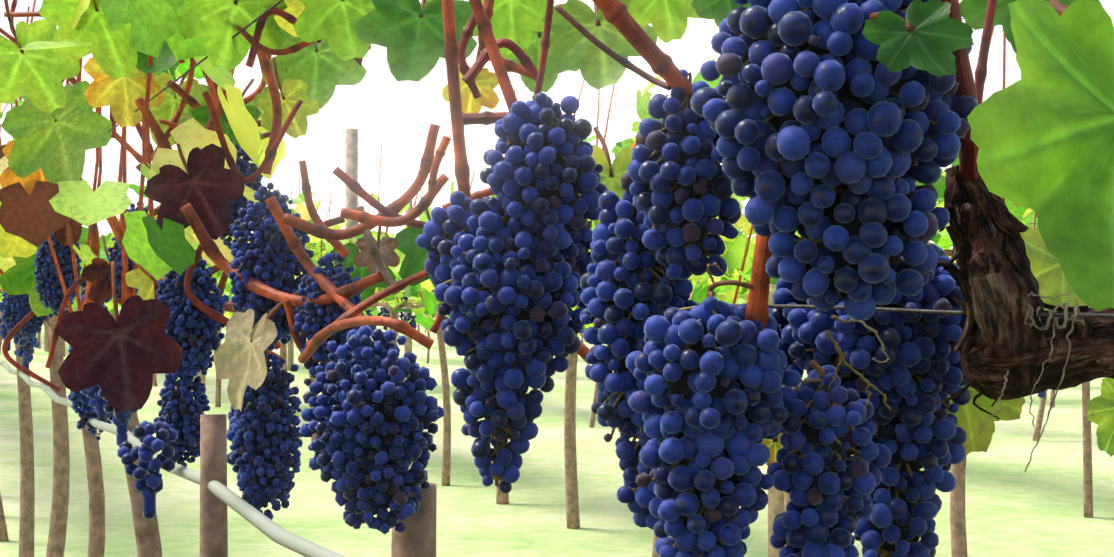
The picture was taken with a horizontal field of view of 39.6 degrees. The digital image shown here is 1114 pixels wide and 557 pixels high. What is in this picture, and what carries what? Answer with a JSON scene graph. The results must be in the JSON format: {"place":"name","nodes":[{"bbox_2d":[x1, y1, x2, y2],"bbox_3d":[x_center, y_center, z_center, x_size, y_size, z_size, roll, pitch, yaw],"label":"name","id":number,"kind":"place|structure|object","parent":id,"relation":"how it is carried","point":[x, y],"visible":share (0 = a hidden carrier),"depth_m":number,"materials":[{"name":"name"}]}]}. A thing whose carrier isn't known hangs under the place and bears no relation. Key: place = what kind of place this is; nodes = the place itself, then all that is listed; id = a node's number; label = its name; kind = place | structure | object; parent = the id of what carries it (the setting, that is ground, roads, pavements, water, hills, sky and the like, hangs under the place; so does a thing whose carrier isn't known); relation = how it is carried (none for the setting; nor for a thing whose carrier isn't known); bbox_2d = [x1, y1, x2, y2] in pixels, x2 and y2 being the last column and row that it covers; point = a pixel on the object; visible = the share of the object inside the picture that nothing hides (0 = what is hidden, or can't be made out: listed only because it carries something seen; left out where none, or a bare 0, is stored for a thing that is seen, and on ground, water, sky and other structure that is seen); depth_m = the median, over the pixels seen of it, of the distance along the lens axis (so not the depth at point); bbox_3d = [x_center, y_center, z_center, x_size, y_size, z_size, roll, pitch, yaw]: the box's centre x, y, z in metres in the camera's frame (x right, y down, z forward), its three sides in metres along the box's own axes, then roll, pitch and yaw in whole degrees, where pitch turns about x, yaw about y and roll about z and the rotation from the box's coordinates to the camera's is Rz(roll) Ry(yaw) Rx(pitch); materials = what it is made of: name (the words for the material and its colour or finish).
{"place":"outdoors","nodes":[
{"label":"outdoors","id":0,"kind":"place"},
{"bbox_2d":[0,0,1113,465],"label":"vine leaves","id":1,"kind":"object","parent":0,"point":[1042,134],"visible":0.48,"depth_m":1.80,"materials":[{"name":"green plant"}]},
{"bbox_2d":[0,306,1113,556],"bbox_3d":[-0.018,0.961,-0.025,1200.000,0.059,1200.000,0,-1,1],"label":"ground","id":2,"kind":"structure","parent":0,"point":[1014,508],"depth_m":7.49,"materials":[{"name":"green plant"}]},
{"bbox_2d":[0,0,436,556],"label":"vine row","id":3,"kind":"object","parent":2,"relation":"on","point":[37,217],"visible":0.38,"depth_m":2.66,"materials":[{"name":"green plant"}]},
{"bbox_2d":[0,291,45,338],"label":"grape cluster","id":4,"kind":"object","parent":3,"relation":"attached to","point":[15,310],"visible":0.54,"depth_m":4.47,"materials":[{"name":"black"}]},
{"bbox_2d":[33,233,81,317],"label":"grape cluster","id":5,"kind":"object","parent":3,"relation":"attached to","point":[49,287],"visible":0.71,"depth_m":3.78,"materials":[{"name":"black"}]},
{"bbox_2d":[67,302,113,439],"bbox_3d":[-1.015,0.203,3.399,0.123,0.305,0.103,0,-1,-19],"label":"grape cluster","id":6,"kind":"object","parent":3,"relation":"attached to","point":[84,411],"visible":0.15,"depth_m":3.38,"materials":[{"name":"black"}]},
{"bbox_2d":[107,202,156,298],"bbox_3d":[-0.805,-0.035,2.996,0.127,0.231,0.097,0,-1,1],"label":"grape cluster","id":7,"kind":"object","parent":3,"relation":"attached to","point":[118,256],"visible":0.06,"depth_m":2.98,"materials":[{"name":"black"}]},
{"bbox_2d":[0,361,344,556],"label":"drip hose","id":8,"kind":"object","parent":3,"relation":"attached to","point":[263,524],"visible":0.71,"depth_m":1.96,"materials":[{"name":"grey plastic"}]},
{"bbox_2d":[153,249,229,466],"bbox_3d":[-0.588,0.130,2.494,0.122,0.356,0.099,0,-1,1],"label":"grape cluster","id":9,"kind":"object","parent":3,"relation":"hanging from","point":[191,330],"visible":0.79,"depth_m":2.47,"materials":[{"name":"black"}]},
{"bbox_2d":[299,325,443,533],"bbox_3d":[-0.156,0.126,1.298,0.121,0.174,0.098,0,-1,1],"label":"grape cluster","id":10,"kind":"object","parent":3,"relation":"attached to","point":[372,414],"visible":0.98,"depth_m":1.27,"materials":[{"name":"black"}]},
{"bbox_2d":[0,0,996,391],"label":"vine branches","id":11,"kind":"object","parent":3,"relation":"attached to","point":[636,36],"visible":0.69,"depth_m":1.68,"materials":[{"name":"brown plant"}]},
{"bbox_2d":[220,139,262,249],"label":"grape cluster","id":12,"kind":"object","parent":11,"relation":"attached to","point":[243,164],"visible":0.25,"depth_m":2.38,"materials":[{"name":"black"}]},
{"bbox_2d":[225,182,313,519],"bbox_3d":[-0.371,0.094,1.989,0.112,0.434,0.086,0,-1,1],"label":"grape cluster","id":13,"kind":"object","parent":11,"relation":"attached to","point":[267,441],"visible":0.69,"depth_m":1.97,"materials":[{"name":"black"}]},
{"bbox_2d":[293,252,364,380],"bbox_3d":[-0.275,0.049,1.891,0.090,0.166,0.071,0,-1,1],"label":"grape cluster","id":14,"kind":"object","parent":11,"relation":"attached to","point":[306,326],"visible":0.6,"depth_m":1.87,"materials":[{"name":"black"}]},
{"bbox_2d":[416,92,608,493],"bbox_3d":[-0.030,0.010,1.060,0.136,0.272,0.089,0,-1,1],"label":"grape cluster","id":15,"kind":"object","parent":11,"relation":"attached to","point":[507,291],"visible":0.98,"depth_m":1.04,"materials":[{"name":"black"}]},
{"bbox_2d":[580,69,741,529],"bbox_3d":[0.062,0.016,0.901,0.065,0.271,0.104,1,-1,-41],"label":"grape cluster","id":16,"kind":"object","parent":11,"relation":"hanging from","point":[654,243],"visible":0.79,"depth_m":0.89,"materials":[{"name":"black"}]},
{"bbox_2d":[625,292,801,556],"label":"grape cluster","id":17,"kind":"object","parent":11,"relation":"hanging from","point":[710,368],"visible":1,"depth_m":0.82,"materials":[{"name":"black"}]},
{"bbox_2d":[767,359,891,556],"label":"grape cluster","id":18,"kind":"object","parent":11,"relation":"hanging from","point":[823,477],"visible":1,"depth_m":0.85,"materials":[{"name":"black"}]},
{"bbox_2d":[690,0,978,320],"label":"grape cluster","id":19,"kind":"object","parent":11,"relation":"hanging from","point":[837,140],"visible":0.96,"depth_m":0.76,"materials":[{"name":"black"}]},
{"bbox_2d":[768,241,970,556],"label":"grape cluster","id":20,"kind":"object","parent":11,"relation":"attached to","point":[917,374],"visible":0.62,"depth_m":0.91,"materials":[{"name":"black"}]},
{"bbox_2d":[697,155,1113,471],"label":"vine tendrils","id":21,"kind":"object","parent":11,"relation":"attached to","point":[1050,314],"visible":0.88,"depth_m":0.82,"materials":[{"name":"dry plant stem"}]},
{"bbox_2d":[931,165,1113,418],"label":"vine trunk","id":22,"kind":"object","parent":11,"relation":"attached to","point":[995,279],"visible":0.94,"depth_m":0.81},
{"bbox_2d":[119,267,751,341],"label":"vine row","id":23,"kind":"object","parent":2,"relation":"on","point":[419,328],"visible":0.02,"depth_m":36.33,"materials":[{"name":"green plant"}]},
{"bbox_2d":[0,18,1045,556],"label":"vine row","id":24,"kind":"object","parent":2,"relation":"on","point":[738,254],"visible":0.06,"depth_m":6.42,"materials":[{"name":"green plant"}]},
{"bbox_2d":[73,215,1046,440],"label":"vine row","id":25,"kind":"object","parent":2,"relation":"on","point":[1039,421],"depth_m":10.31,"materials":[{"name":"green plant"}]},
{"bbox_2d":[74,268,1055,407],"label":"vine row","id":26,"kind":"object","parent":2,"relation":"on","point":[1052,394],"depth_m":13.33,"materials":[{"name":"green plant"}]},
{"bbox_2d":[44,185,1092,517],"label":"vine row","id":27,"kind":"object","parent":2,"relation":"on","point":[944,243],"visible":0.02,"depth_m":7.77,"materials":[{"name":"green plant"}]},
{"bbox_2d":[0,0,1113,249],"bbox_3d":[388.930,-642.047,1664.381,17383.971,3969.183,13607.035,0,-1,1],"label":"sky","id":28,"kind":"structure","parent":0,"point":[384,112],"depth_m":2707.80,"materials":[{"name":"white"}]}
]}

